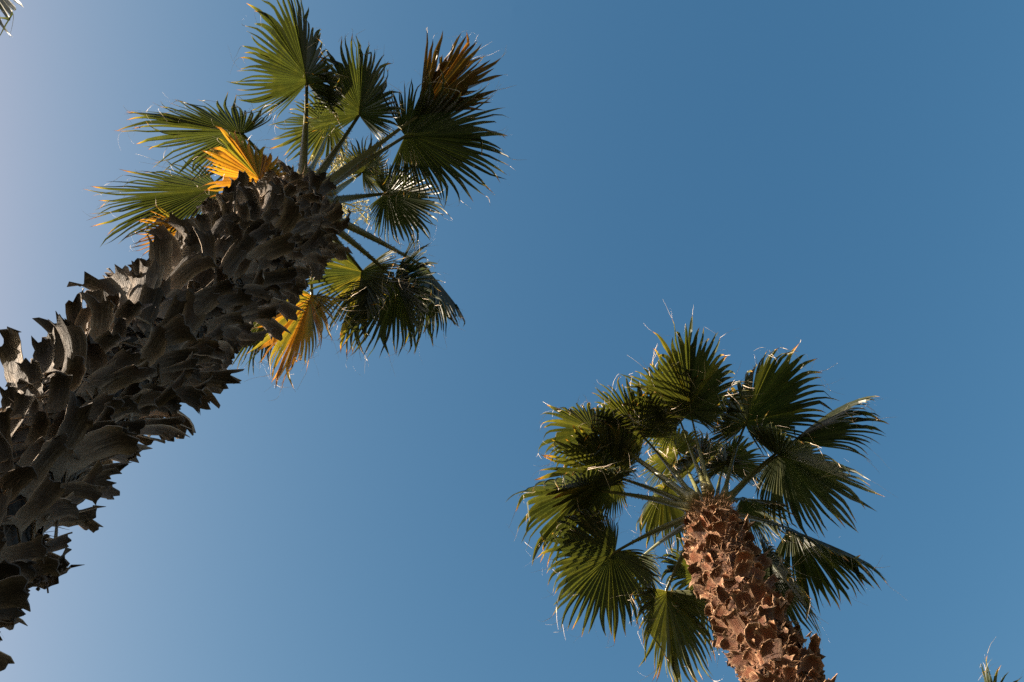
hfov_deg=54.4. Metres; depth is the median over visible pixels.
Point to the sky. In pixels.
(844, 179)
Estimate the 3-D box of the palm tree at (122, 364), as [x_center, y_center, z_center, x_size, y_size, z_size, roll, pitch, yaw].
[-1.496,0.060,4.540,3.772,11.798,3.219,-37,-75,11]
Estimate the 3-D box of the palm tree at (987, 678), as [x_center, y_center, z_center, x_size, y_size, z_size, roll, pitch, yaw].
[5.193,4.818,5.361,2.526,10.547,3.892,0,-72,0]
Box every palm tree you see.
[0,0,23,35]
[0,0,515,670]
[507,304,903,681]
[980,637,1023,681]
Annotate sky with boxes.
[0,0,1023,681]
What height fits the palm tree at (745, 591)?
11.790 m
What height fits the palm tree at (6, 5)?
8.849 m

